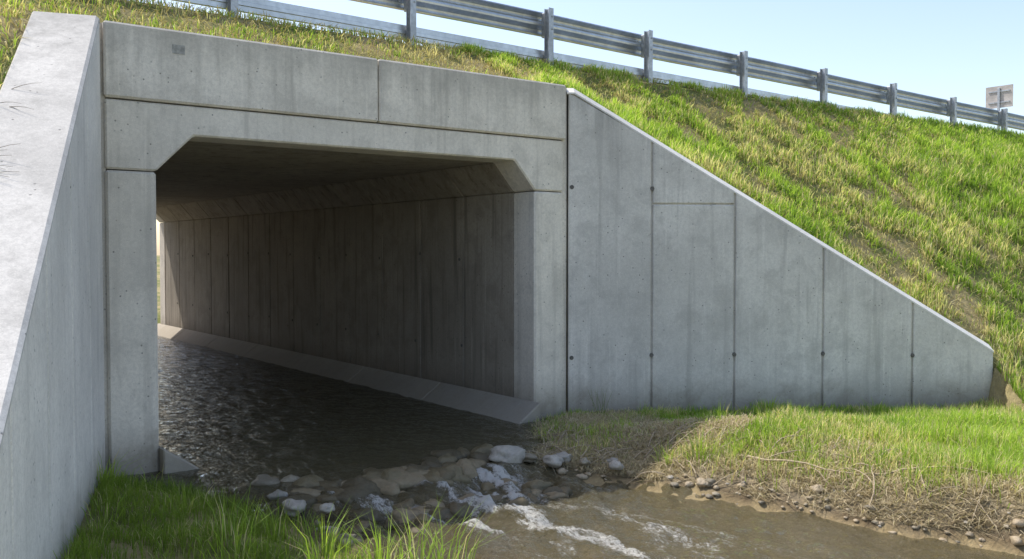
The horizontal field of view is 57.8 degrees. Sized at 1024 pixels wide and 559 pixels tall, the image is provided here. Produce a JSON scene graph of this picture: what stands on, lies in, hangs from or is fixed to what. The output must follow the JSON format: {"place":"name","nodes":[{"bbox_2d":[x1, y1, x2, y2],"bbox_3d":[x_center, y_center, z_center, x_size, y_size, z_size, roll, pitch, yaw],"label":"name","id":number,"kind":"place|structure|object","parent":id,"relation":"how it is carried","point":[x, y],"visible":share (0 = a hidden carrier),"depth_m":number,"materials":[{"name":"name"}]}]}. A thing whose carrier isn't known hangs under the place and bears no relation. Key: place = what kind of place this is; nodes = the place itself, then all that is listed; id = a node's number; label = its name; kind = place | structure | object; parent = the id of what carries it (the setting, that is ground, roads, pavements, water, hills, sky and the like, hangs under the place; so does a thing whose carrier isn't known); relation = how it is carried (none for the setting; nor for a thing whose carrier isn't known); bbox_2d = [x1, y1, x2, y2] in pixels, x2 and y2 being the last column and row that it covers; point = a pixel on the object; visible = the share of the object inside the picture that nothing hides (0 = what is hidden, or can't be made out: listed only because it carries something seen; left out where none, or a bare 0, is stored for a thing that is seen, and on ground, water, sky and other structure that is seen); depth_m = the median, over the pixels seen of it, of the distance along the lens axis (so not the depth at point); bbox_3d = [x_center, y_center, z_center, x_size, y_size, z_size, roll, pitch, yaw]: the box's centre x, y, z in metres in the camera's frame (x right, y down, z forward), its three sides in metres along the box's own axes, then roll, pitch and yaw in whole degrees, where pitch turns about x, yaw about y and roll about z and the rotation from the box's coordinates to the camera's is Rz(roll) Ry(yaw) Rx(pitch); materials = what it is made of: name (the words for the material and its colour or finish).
{"place":"outdoors","nodes":[
{"label":"outdoors","id":0,"kind":"place"},
{"bbox_2d":[0,0,1023,558],"bbox_3d":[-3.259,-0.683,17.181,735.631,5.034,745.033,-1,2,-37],"label":"ground","id":1,"kind":"structure","parent":0,"point":[1002,390],"depth_m":9.89,"materials":[{"name":"soil"}]},
{"bbox_2d":[0,83,31,176],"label":"dry weed plant","id":2,"kind":"object","parent":1,"relation":"on","point":[11,144],"visible":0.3,"depth_m":5.55,"materials":[{"name":"plant"}]},
{"bbox_2d":[0,11,104,558],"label":"concrete wingwall","id":3,"kind":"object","parent":1,"relation":"on","point":[52,427],"visible":0.98,"depth_m":5.61,"materials":[{"name":"grey concrete"}]},
{"bbox_2d":[53,464,406,558],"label":"grass","id":4,"kind":"structure","parent":1,"relation":"on","point":[160,534],"depth_m":6.21,"materials":[{"name":"green plant"}]},
{"bbox_2d":[0,0,520,86],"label":"grass","id":5,"kind":"structure","parent":1,"relation":"on","point":[252,17],"depth_m":10.07,"materials":[{"name":"green plant"}]},
{"bbox_2d":[99,20,566,476],"bbox_3d":[-5.910,-0.151,15.207,5.810,4.520,14.852,-1,2,-37],"label":"concrete box culvert","id":6,"kind":"object","parent":1,"relation":"on","point":[397,227],"visible":0.62,"depth_m":10.93,"materials":[{"name":"grey concrete"}]},
{"bbox_2d":[0,0,1023,350],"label":"dead grass thatch","id":7,"kind":"object","parent":1,"relation":"on","point":[390,36],"visible":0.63,"depth_m":12.20,"materials":[{"name":"plant"}]},
{"bbox_2d":[76,396,1023,558],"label":"tall grass tufts","id":8,"kind":"object","parent":1,"relation":"on","point":[378,552],"visible":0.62,"depth_m":5.97,"materials":[{"name":"green plant"}]},
{"bbox_2d":[174,0,1023,130],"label":"guardrail","id":9,"kind":"object","parent":1,"relation":"on","point":[548,26],"visible":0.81,"depth_m":14.23,"materials":[{"name":"metal"}]},
{"bbox_2d":[250,443,1023,550],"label":"river rocks","id":10,"kind":"object","parent":1,"relation":"on","point":[305,490],"visible":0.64,"depth_m":7.76,"materials":[{"name":"stone"}]},
{"bbox_2d":[459,42,1023,403],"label":"grass","id":11,"kind":"structure","parent":1,"relation":"on","point":[998,153],"depth_m":14.02,"materials":[{"name":"green plant"}]},
{"bbox_2d":[522,408,1023,538],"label":"dry straw litter","id":12,"kind":"object","parent":1,"relation":"on","point":[646,424],"visible":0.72,"depth_m":8.04,"materials":[{"name":"beige plant"}]},
{"bbox_2d":[589,388,611,413],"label":"weed stalks","id":13,"kind":"object","parent":12,"relation":"on","point":[599,402],"visible":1,"depth_m":10.80,"materials":[{"name":"plant"}]},
{"bbox_2d":[736,450,1003,489],"bbox_3d":[2.727,1.547,7.490,2.178,0.242,0.450,2,2,43],"label":"driftwood branch","id":14,"kind":"object","parent":12,"relation":"on","point":[766,459],"visible":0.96,"depth_m":7.59,"materials":[{"name":"brown wood"}]},
{"bbox_2d":[525,421,1023,527],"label":"twigs","id":15,"kind":"object","parent":1,"relation":"on","point":[623,441],"visible":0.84,"depth_m":8.73,"materials":[{"name":"brown wood"}]},
{"bbox_2d":[532,396,1023,509],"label":"grass","id":16,"kind":"structure","parent":1,"relation":"on","point":[982,422],"depth_m":8.38,"materials":[{"name":"green plant"}]},
{"bbox_2d":[567,88,993,412],"bbox_3d":[3.267,-0.031,11.340,5.274,4.510,0.354,0,2,-4],"label":"concrete wingwall","id":17,"kind":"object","parent":1,"relation":"on","point":[690,283],"visible":0.88,"depth_m":11.12,"materials":[{"name":"grey concrete"}]},
{"bbox_2d":[986,84,1012,129],"bbox_3d":[11.998,-3.895,22.868,0.044,1.750,0.660,-1,2,-37],"label":"traffic sign","id":18,"kind":"object","parent":1,"relation":"on","point":[998,97],"visible":0.66,"depth_m":22.83,"materials":[{"name":"metal"}]},
{"bbox_2d":[108,336,1023,558],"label":"stream water","id":19,"kind":"structure","parent":0,"point":[231,421],"depth_m":8.07,"materials":[{"name":"brown liquid"}]},
{"bbox_2d":[138,0,1023,254],"label":"sky","id":20,"kind":"structure","parent":0,"point":[944,49],"materials":[{"name":"blue"}]}
]}

